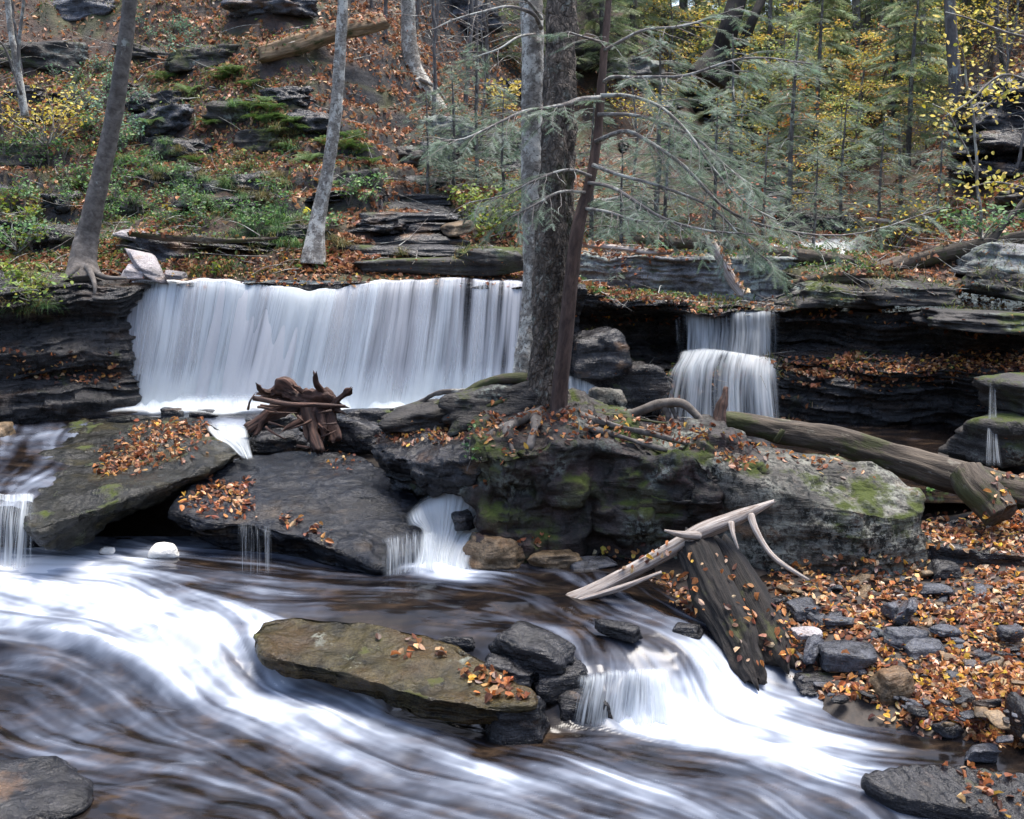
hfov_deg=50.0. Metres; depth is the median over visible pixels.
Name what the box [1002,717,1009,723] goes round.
pebble
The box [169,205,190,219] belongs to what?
leafy plant
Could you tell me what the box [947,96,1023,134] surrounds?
outcrop
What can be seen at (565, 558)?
cascade rock
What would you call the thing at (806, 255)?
fallen log
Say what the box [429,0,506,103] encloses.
bare sapling
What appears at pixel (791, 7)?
yellow tree
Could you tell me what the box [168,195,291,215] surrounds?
outcrop
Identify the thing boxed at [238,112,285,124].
fern
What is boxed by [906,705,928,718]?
pebble
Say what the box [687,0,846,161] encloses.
hemlock
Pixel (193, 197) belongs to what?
grass tuft
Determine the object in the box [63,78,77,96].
bluish plant
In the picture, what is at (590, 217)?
hemlock sapling
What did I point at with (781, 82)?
green tree
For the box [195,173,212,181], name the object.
grass tuft
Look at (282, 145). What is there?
fern
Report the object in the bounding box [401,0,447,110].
birch
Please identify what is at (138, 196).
leafy plant
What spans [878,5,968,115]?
yellow tree
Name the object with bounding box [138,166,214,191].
outcrop
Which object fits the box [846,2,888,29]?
green tree
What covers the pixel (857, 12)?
forest tree
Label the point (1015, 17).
yellow tree
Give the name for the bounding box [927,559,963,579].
beach stone
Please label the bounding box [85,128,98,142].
leafy plant
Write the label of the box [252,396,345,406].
stick
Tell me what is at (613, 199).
outcrop
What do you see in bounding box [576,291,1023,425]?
rock ledge
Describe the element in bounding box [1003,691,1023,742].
beach stone
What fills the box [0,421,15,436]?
edge rock
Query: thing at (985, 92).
yellow sapling
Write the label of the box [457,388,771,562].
mossy boulder
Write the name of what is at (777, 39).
forest tree
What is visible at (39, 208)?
lime plant
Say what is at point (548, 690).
foreground rock
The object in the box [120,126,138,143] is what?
leafy plant
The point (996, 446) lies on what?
edge trickle
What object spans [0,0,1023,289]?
hillside
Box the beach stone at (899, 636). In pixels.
[881,626,928,649]
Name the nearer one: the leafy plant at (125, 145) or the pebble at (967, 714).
the pebble at (967, 714)
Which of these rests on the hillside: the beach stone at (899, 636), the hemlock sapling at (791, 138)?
the hemlock sapling at (791, 138)
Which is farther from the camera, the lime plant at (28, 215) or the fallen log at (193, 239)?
the lime plant at (28, 215)
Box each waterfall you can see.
[110,277,522,413]
[669,311,774,419]
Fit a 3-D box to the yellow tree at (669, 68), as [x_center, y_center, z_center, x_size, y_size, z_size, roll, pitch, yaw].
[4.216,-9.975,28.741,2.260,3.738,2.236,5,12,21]
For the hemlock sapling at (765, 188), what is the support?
on the hillside
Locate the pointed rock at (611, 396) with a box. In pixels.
[587,386,626,406]
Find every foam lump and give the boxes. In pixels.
[99,547,114,554]
[147,542,178,558]
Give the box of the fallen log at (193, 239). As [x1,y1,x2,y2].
[127,232,277,243]
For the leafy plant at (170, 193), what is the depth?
14.72 m
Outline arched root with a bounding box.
[628,398,702,419]
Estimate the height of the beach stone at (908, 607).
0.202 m
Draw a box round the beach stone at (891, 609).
[880,601,899,618]
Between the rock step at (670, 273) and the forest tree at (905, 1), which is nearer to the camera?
the rock step at (670, 273)
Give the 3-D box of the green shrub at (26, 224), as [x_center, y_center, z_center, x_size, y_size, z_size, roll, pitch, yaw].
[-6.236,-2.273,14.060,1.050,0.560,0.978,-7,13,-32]
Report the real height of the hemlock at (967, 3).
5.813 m
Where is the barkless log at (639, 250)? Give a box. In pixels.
[582,243,672,254]
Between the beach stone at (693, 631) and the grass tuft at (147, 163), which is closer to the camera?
the beach stone at (693, 631)
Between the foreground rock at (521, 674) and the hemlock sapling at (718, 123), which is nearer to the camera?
the foreground rock at (521, 674)
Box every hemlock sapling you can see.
[398,89,472,193]
[406,62,506,194]
[428,40,520,188]
[467,86,520,197]
[574,34,714,243]
[574,93,650,241]
[585,135,662,281]
[603,118,717,253]
[646,34,794,219]
[667,94,788,242]
[718,127,809,243]
[720,26,860,215]
[766,149,847,249]
[802,96,894,240]
[836,116,926,246]
[885,119,982,229]
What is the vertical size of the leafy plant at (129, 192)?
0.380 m
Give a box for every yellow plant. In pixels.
[161,202,176,211]
[207,261,220,272]
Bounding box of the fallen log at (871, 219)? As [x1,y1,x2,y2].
[862,217,907,223]
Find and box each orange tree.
[755,78,849,195]
[812,31,891,157]
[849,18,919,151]
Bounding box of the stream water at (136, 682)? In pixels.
[0,536,1023,818]
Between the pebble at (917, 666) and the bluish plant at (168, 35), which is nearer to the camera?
the pebble at (917, 666)
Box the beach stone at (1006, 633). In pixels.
[996,625,1023,641]
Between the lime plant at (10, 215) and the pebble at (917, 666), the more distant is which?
the lime plant at (10, 215)
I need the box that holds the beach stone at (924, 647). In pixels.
[903,637,947,660]
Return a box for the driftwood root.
[243,371,352,454]
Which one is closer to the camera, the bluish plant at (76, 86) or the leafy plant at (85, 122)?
the leafy plant at (85, 122)
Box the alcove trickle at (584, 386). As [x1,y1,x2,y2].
[569,377,593,393]
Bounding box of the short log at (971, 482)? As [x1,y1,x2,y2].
[950,461,1017,525]
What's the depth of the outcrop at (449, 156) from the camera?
18.40 m
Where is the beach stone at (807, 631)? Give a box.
[789,626,822,639]
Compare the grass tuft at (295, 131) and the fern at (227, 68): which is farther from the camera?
the fern at (227, 68)
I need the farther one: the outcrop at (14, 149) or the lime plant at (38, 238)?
the outcrop at (14, 149)
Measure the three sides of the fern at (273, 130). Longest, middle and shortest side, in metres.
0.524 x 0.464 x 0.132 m
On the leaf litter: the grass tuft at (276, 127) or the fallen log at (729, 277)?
the fallen log at (729, 277)
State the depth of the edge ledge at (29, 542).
9.84 m
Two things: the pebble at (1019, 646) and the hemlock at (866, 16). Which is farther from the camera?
the hemlock at (866, 16)
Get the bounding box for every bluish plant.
[45,63,61,77]
[61,97,78,110]
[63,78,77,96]
[67,62,85,83]
[70,79,84,94]
[74,103,101,130]
[76,95,89,111]
[82,91,102,110]
[84,59,100,72]
[90,93,107,116]
[92,51,110,69]
[92,82,108,104]
[98,73,110,87]
[100,72,110,91]
[104,55,113,71]
[124,108,137,125]
[124,126,144,142]
[129,114,146,140]
[131,81,150,102]
[135,7,147,27]
[142,24,158,40]
[156,34,178,57]
[163,30,177,41]
[168,11,191,32]
[169,12,183,30]
[177,17,196,42]
[182,32,201,53]
[188,21,202,36]
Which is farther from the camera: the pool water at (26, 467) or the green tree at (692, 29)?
the green tree at (692, 29)
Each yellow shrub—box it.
[0,73,135,146]
[474,78,520,118]
[604,80,697,132]
[832,192,966,249]
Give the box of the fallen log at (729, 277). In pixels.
[703,237,746,297]
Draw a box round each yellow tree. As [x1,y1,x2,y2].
[632,0,711,88]
[670,0,758,130]
[684,0,693,41]
[693,31,801,193]
[745,0,812,80]
[747,0,851,157]
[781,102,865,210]
[801,20,871,167]
[809,0,902,29]
[811,30,898,174]
[872,71,934,176]
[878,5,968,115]
[899,0,977,100]
[924,3,993,115]
[966,0,1023,61]
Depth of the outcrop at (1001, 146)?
17.38 m
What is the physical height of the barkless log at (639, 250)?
0.138 m
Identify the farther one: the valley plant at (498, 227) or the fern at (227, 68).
the fern at (227, 68)
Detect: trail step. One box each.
[334,244,470,256]
[352,257,523,276]
[359,212,461,222]
[372,232,470,245]
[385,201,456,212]
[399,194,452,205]
[401,222,444,232]
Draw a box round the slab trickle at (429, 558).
[390,536,433,572]
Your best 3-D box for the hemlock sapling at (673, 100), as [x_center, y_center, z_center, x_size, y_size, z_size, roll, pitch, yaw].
[2.040,-4.157,17.521,2.580,3.520,3.183,3,12,16]
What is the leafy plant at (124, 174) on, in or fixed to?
on the hillside
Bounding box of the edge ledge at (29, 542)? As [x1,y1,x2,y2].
[0,506,39,547]
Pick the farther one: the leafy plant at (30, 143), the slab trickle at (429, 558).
the leafy plant at (30, 143)
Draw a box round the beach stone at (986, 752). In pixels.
[964,743,1000,762]
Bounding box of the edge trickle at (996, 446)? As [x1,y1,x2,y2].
[987,394,998,457]
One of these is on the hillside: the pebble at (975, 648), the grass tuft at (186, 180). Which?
the grass tuft at (186, 180)
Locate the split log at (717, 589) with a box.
[677,527,799,690]
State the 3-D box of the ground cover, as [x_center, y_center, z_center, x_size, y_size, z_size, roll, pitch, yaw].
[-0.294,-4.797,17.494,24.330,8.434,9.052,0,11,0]
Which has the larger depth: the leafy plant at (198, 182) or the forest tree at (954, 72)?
the forest tree at (954, 72)
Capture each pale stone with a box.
[112,229,145,241]
[120,264,145,278]
[124,248,168,284]
[164,270,186,278]
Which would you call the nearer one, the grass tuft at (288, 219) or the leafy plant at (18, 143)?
the grass tuft at (288, 219)
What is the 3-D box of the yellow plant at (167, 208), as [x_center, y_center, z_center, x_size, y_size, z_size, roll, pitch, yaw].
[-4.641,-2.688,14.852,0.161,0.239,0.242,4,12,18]
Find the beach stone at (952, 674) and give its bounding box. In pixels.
[946,670,960,678]
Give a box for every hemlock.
[417,0,953,410]
[494,0,583,77]
[575,0,651,99]
[589,0,695,55]
[621,0,717,47]
[649,0,763,53]
[677,0,788,111]
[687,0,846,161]
[738,0,879,117]
[744,0,836,54]
[754,0,886,179]
[774,0,885,61]
[810,0,918,105]
[819,0,945,138]
[833,0,962,171]
[884,0,1009,90]
[931,0,1007,18]
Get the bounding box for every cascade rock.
[451,509,474,530]
[463,534,525,569]
[526,549,581,567]
[570,556,617,569]
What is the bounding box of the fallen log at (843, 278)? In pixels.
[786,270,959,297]
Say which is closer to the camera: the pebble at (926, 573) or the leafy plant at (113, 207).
the pebble at (926, 573)
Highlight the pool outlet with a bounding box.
[209,425,251,457]
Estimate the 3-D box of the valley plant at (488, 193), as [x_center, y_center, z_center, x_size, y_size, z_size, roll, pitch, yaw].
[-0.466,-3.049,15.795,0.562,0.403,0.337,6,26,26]
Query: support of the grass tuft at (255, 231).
on the outcrop at (240, 247)
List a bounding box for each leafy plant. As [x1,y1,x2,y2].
[0,136,13,158]
[0,187,18,202]
[1,130,25,151]
[11,180,41,206]
[12,130,40,152]
[12,173,37,190]
[17,144,42,169]
[22,183,39,202]
[28,124,48,140]
[28,155,45,168]
[42,141,61,165]
[44,132,69,154]
[50,155,72,176]
[53,183,79,207]
[55,175,75,191]
[56,135,80,158]
[72,158,91,177]
[73,112,94,133]
[73,161,92,182]
[74,106,92,130]
[76,173,91,189]
[77,167,90,181]
[79,141,96,154]
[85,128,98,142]
[104,200,120,217]
[104,204,124,219]
[106,194,123,204]
[108,176,124,197]
[109,171,117,185]
[109,177,123,197]
[109,193,124,213]
[113,147,122,167]
[113,166,137,186]
[114,159,136,180]
[118,126,134,149]
[119,182,141,209]
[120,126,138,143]
[124,186,146,212]
[126,116,147,140]
[126,189,143,209]
[127,146,141,165]
[129,152,149,169]
[141,150,162,174]
[142,192,163,211]
[142,197,158,211]
[151,182,168,202]
[151,204,179,226]
[157,205,174,225]
[160,160,182,181]
[160,184,179,203]
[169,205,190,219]
[171,179,186,197]
[173,168,185,184]
[173,210,187,225]
[175,184,193,205]
[177,179,197,201]
[180,190,206,219]
[185,171,212,190]
[189,205,213,226]
[208,195,232,214]
[215,170,229,181]
[222,162,245,180]
[232,210,250,234]
[234,195,254,212]
[239,208,272,236]
[239,214,255,234]
[244,170,270,192]
[247,198,269,221]
[252,205,273,224]
[254,208,277,232]
[257,174,275,192]
[266,177,280,197]
[266,198,287,220]
[272,185,296,207]
[303,210,309,224]
[326,208,345,229]
[335,184,358,205]
[338,174,359,195]
[344,179,363,201]
[348,145,361,158]
[348,168,368,186]
[351,169,375,190]
[352,189,367,204]
[359,181,380,200]
[360,168,384,188]
[377,167,392,188]
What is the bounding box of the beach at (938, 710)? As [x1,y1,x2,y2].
[593,509,1023,748]
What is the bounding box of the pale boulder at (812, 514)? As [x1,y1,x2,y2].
[705,445,927,576]
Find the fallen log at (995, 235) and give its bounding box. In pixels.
[984,197,1023,243]
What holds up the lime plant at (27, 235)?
on the outcrop at (66, 237)
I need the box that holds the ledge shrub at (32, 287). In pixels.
[1,263,80,306]
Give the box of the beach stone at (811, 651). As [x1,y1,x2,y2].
[803,634,823,663]
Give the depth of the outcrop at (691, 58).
35.30 m
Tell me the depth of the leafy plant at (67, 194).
14.97 m
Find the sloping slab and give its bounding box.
[167,451,423,574]
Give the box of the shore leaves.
[957,466,1023,817]
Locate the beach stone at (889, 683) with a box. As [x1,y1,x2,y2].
[868,665,914,705]
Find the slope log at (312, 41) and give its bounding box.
[255,13,389,63]
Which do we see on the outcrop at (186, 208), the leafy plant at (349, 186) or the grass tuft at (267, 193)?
the grass tuft at (267, 193)
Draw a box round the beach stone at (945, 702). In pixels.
[937,699,951,706]
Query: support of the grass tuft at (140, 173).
on the outcrop at (161, 180)
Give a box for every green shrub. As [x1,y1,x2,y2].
[0,210,70,251]
[920,200,1023,243]
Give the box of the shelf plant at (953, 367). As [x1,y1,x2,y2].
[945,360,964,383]
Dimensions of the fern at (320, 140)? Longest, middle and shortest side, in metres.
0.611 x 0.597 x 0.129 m
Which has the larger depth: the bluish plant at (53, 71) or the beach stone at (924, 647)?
the bluish plant at (53, 71)
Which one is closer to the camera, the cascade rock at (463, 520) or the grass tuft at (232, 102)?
the cascade rock at (463, 520)
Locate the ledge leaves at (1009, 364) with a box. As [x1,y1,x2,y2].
[0,247,1023,458]
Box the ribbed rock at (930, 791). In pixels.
[860,764,1023,818]
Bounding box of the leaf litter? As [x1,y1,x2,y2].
[0,0,1023,420]
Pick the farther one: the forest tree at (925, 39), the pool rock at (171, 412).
the forest tree at (925, 39)
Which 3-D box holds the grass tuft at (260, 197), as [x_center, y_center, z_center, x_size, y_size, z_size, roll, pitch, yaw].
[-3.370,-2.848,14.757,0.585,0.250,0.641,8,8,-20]
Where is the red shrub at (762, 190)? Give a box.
[677,172,784,235]
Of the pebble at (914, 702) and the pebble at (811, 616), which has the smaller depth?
the pebble at (914, 702)
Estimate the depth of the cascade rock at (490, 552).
9.40 m
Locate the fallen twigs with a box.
[0,0,1023,419]
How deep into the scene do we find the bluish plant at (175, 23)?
18.83 m
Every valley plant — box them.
[444,178,478,208]
[456,188,487,223]
[463,194,494,221]
[467,181,497,203]
[469,202,503,233]
[472,213,497,240]
[478,192,520,224]
[483,214,508,240]
[496,178,520,216]
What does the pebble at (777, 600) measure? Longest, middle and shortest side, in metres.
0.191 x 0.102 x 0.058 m
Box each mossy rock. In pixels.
[774,281,894,309]
[854,278,963,306]
[910,307,1023,334]
[949,242,1023,274]
[959,268,1023,301]
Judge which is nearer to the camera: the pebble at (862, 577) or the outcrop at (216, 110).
the pebble at (862, 577)
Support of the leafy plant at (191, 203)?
on the hillside
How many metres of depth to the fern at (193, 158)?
16.30 m
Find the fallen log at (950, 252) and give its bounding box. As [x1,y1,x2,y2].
[868,230,1023,271]
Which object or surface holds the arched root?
on the mossy boulder at (581, 495)
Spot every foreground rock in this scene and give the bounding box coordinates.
[438,636,475,651]
[484,653,535,687]
[485,695,549,744]
[488,621,575,680]
[533,656,594,704]
[557,688,612,723]
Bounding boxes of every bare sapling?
[0,0,47,75]
[0,10,41,133]
[387,0,492,115]
[393,0,443,36]
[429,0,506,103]
[449,11,520,161]
[450,0,520,109]
[483,0,521,159]
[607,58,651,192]
[965,0,1022,114]
[987,25,1023,167]
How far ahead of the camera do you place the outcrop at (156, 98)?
17.22 m
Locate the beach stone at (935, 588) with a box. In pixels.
[919,583,955,595]
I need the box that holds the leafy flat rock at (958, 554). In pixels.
[925,508,1023,565]
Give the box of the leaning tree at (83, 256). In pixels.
[57,0,137,293]
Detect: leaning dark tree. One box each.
[688,0,745,90]
[728,0,765,74]
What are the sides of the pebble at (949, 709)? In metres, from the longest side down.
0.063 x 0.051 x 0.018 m
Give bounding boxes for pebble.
[772,595,787,604]
[775,584,789,593]
[788,586,802,593]
[798,655,807,665]
[799,690,810,695]
[806,612,824,626]
[806,691,817,696]
[813,682,825,687]
[825,626,839,630]
[828,585,843,590]
[829,611,841,615]
[830,694,849,703]
[848,576,860,583]
[854,668,866,675]
[856,572,870,582]
[857,690,877,699]
[858,584,871,598]
[862,622,873,626]
[867,631,879,639]
[870,626,882,636]
[883,578,893,581]
[888,644,902,651]
[890,598,905,605]
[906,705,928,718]
[907,699,922,706]
[908,638,918,642]
[912,663,922,673]
[919,570,933,577]
[923,617,932,626]
[923,700,930,704]
[932,601,944,606]
[938,595,948,601]
[941,652,957,661]
[941,722,955,726]
[944,707,953,711]
[948,636,964,643]
[953,644,966,649]
[954,686,975,703]
[954,696,968,704]
[956,715,965,721]
[959,709,977,719]
[961,659,977,668]
[961,702,967,707]
[970,583,988,597]
[970,647,981,650]
[970,650,991,659]
[971,699,1001,706]
[973,681,986,689]
[974,635,983,640]
[974,706,988,717]
[980,656,1000,664]
[983,710,1010,729]
[984,634,993,640]
[985,597,999,603]
[985,654,1004,669]
[993,650,1015,656]
[995,735,1013,742]
[998,601,1007,608]
[999,645,1019,650]
[1001,644,1021,648]
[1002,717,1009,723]
[1010,679,1023,684]
[1011,651,1023,656]
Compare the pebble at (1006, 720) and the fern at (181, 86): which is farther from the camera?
the fern at (181, 86)
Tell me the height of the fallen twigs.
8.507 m
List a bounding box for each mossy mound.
[376,398,448,433]
[438,379,540,435]
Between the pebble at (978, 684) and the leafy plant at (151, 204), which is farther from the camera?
the leafy plant at (151, 204)
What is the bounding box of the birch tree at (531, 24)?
[414,0,544,372]
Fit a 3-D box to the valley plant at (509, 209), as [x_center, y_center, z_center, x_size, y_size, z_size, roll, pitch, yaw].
[-0.114,-2.780,15.439,0.728,0.522,0.437,-5,18,-22]
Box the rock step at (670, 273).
[579,248,805,314]
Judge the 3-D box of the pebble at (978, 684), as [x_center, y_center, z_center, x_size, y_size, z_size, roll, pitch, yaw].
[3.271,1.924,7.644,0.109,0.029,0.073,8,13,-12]
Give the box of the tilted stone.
[440,220,475,236]
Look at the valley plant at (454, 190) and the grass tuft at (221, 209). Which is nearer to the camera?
the grass tuft at (221, 209)
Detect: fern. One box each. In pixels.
[64,177,87,187]
[132,115,162,124]
[147,70,180,80]
[166,83,201,92]
[178,154,212,162]
[194,117,219,124]
[200,70,233,79]
[202,64,237,75]
[218,63,245,72]
[235,99,270,109]
[236,79,265,86]
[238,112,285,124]
[246,94,272,102]
[252,102,288,111]
[258,126,288,133]
[274,142,288,149]
[275,115,304,125]
[287,151,323,164]
[295,123,318,133]
[310,135,343,144]
[338,138,359,149]
[339,129,367,140]
[351,142,374,152]
[358,156,389,163]
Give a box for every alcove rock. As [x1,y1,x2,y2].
[569,326,632,379]
[573,360,671,408]
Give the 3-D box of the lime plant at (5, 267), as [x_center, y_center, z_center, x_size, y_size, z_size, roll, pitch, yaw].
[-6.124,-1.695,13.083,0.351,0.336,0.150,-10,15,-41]
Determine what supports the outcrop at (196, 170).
on the hillside
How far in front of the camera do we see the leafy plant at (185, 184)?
15.25 m
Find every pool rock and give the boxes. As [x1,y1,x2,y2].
[160,407,183,417]
[188,409,218,417]
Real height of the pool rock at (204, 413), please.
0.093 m
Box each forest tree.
[383,0,387,41]
[435,0,439,45]
[474,0,478,111]
[678,0,684,38]
[772,0,779,117]
[788,0,802,158]
[814,0,823,112]
[816,0,838,148]
[837,3,845,97]
[852,0,868,149]
[880,0,887,112]
[898,120,903,209]
[903,0,909,84]
[920,0,929,104]
[944,0,963,130]
[986,0,993,81]
[993,0,1008,76]
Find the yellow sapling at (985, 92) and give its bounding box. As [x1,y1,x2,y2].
[914,0,1023,234]
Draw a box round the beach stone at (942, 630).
[928,623,961,636]
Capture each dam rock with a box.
[244,413,300,435]
[248,427,310,453]
[310,452,344,461]
[313,416,379,455]
[337,408,391,421]
[390,479,437,503]
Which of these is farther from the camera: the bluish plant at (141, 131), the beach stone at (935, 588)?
the bluish plant at (141, 131)
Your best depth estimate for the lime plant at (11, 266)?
12.78 m
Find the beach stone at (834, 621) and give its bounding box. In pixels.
[823,615,854,625]
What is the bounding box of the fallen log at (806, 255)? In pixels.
[633,235,877,265]
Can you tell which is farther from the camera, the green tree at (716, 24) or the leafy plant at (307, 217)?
the green tree at (716, 24)
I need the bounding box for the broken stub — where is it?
[713,386,728,421]
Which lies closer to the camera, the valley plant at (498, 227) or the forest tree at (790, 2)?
the valley plant at (498, 227)
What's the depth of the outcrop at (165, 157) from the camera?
16.48 m
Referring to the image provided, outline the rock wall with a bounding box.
[0,269,587,423]
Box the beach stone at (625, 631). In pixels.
[594,619,642,643]
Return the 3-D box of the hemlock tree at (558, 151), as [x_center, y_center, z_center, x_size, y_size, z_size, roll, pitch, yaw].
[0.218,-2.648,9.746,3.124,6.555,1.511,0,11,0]
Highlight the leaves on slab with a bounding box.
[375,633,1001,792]
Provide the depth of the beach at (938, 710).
8.25 m
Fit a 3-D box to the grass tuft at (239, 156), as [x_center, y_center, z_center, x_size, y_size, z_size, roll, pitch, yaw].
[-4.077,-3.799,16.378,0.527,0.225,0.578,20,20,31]
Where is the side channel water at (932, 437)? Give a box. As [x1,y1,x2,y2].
[642,414,998,502]
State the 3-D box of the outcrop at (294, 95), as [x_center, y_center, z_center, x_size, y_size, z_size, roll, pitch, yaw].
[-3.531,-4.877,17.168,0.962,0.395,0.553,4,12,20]
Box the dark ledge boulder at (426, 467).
[371,427,482,497]
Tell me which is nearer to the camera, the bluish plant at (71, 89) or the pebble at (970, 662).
the pebble at (970, 662)
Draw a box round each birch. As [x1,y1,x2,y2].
[300,0,347,264]
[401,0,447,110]
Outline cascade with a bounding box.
[411,494,476,568]
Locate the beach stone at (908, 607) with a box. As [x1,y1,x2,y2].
[892,597,918,625]
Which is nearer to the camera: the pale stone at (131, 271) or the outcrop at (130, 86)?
the pale stone at (131, 271)
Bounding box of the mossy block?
[453,246,523,265]
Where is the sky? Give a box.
[672,0,960,286]
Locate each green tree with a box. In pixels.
[646,0,717,66]
[684,1,787,127]
[729,15,830,154]
[743,0,847,72]
[777,0,883,169]
[801,82,871,187]
[838,37,916,154]
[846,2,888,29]
[894,59,948,153]
[933,1,986,44]
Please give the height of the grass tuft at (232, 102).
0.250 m
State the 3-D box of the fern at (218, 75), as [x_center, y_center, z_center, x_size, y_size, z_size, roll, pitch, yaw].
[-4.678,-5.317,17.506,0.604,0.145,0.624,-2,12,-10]
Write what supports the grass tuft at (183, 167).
on the hillside
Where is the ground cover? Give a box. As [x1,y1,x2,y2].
[0,0,1023,416]
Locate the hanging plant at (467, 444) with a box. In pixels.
[460,424,480,469]
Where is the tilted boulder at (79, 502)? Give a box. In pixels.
[23,415,238,551]
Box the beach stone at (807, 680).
[793,671,834,690]
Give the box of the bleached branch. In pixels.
[565,499,808,599]
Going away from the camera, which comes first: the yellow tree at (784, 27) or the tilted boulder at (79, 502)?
the tilted boulder at (79, 502)
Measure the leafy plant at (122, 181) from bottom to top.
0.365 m
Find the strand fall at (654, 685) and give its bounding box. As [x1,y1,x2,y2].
[577,670,672,723]
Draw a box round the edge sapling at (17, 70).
[0,0,28,116]
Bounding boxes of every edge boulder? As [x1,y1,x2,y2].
[938,410,1023,468]
[972,372,1023,414]
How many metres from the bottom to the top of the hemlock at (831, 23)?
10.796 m
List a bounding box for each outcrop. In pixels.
[0,41,88,72]
[0,140,54,169]
[0,184,28,193]
[0,219,77,250]
[1,85,46,104]
[13,234,74,255]
[19,114,56,126]
[32,228,64,253]
[39,190,84,214]
[46,93,76,104]
[52,0,115,21]
[103,83,140,89]
[104,195,149,217]
[114,43,169,63]
[125,90,191,113]
[125,103,193,135]
[128,231,206,261]
[135,136,170,144]
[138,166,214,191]
[139,146,182,160]
[149,136,214,161]
[164,43,240,74]
[165,172,203,191]
[167,241,284,251]
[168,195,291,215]
[177,166,204,188]
[197,171,283,195]
[201,97,251,127]
[220,0,317,18]
[231,127,283,154]
[237,211,298,221]
[245,225,330,239]
[255,223,307,242]
[258,85,315,106]
[284,109,341,138]
[305,190,348,203]
[333,168,386,197]
[346,216,408,234]
[390,145,423,167]
[404,175,447,190]
[419,114,478,149]
[420,141,464,163]
[449,0,503,36]
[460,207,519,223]
[469,130,519,158]
[484,157,520,174]
[502,78,521,98]
[544,39,611,72]
[588,195,653,225]
[607,55,666,92]
[618,140,628,153]
[652,135,748,176]
[662,101,683,109]
[670,68,729,92]
[678,52,703,63]
[679,89,728,116]
[703,118,739,131]
[710,116,751,131]
[733,158,810,194]
[733,189,813,218]
[773,209,860,238]
[945,158,1023,184]
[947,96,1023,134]
[949,128,1023,160]
[960,72,1023,104]
[994,187,1023,205]
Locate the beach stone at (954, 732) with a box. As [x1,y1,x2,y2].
[931,721,964,738]
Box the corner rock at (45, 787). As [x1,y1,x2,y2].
[0,756,93,818]
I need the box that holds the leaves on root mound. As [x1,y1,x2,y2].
[308,378,875,546]
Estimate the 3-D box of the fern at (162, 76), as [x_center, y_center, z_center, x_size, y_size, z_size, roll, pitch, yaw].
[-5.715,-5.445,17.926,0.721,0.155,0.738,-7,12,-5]
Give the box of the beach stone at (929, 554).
[927,549,932,559]
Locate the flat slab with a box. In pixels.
[253,618,537,724]
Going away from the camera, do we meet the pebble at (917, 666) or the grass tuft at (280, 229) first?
the pebble at (917, 666)
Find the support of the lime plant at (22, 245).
on the hillside
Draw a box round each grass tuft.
[4,305,28,317]
[8,268,33,285]
[17,273,59,291]
[21,295,59,309]
[24,267,43,277]
[33,297,52,308]
[114,153,129,165]
[121,153,137,164]
[129,155,158,165]
[129,168,144,175]
[130,145,161,156]
[145,162,170,172]
[147,171,166,180]
[155,136,170,146]
[166,159,192,171]
[169,143,188,152]
[173,175,194,183]
[177,187,214,208]
[187,198,211,210]
[194,167,215,183]
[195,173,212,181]
[199,202,232,218]
[201,197,218,208]
[208,161,241,174]
[209,172,235,187]
[211,178,240,191]
[218,208,263,227]
[221,97,249,106]
[223,146,255,160]
[226,206,258,217]
[226,225,252,237]
[228,183,249,195]
[231,190,250,199]
[239,156,256,167]
[239,223,271,237]
[245,170,287,186]
[246,190,278,201]
[253,190,268,203]
[257,213,292,227]
[261,121,292,132]
[261,222,293,235]
[262,166,281,175]
[263,195,274,203]
[265,199,295,212]
[266,133,289,148]
[268,117,288,126]
[270,176,294,187]
[270,210,302,223]
[270,236,293,246]
[277,139,305,151]
[279,235,303,250]
[285,123,303,136]
[289,215,306,225]
[291,207,310,218]
[326,231,342,242]
[326,236,354,251]
[389,245,414,255]
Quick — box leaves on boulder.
[93,416,333,545]
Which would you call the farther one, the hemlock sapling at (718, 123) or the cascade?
the hemlock sapling at (718, 123)
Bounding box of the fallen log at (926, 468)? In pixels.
[726,411,1023,509]
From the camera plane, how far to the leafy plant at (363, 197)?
14.73 m
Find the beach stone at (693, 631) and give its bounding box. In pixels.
[672,622,703,638]
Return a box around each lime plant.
[0,191,10,217]
[0,205,25,222]
[0,258,11,278]
[0,258,35,280]
[0,262,27,284]
[1,193,19,213]
[14,220,45,250]
[15,199,37,222]
[17,239,28,252]
[27,200,42,215]
[31,225,48,247]
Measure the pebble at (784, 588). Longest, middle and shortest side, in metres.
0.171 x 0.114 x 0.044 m
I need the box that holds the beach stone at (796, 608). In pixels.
[785,597,820,622]
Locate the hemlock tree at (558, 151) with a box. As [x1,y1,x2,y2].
[377,0,692,452]
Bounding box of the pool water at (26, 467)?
[0,408,337,508]
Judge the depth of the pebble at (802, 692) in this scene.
7.81 m
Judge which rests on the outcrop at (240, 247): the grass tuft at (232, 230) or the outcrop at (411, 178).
the grass tuft at (232, 230)
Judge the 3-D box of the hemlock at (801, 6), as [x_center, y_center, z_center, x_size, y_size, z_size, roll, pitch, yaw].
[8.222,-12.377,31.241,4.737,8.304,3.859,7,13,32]

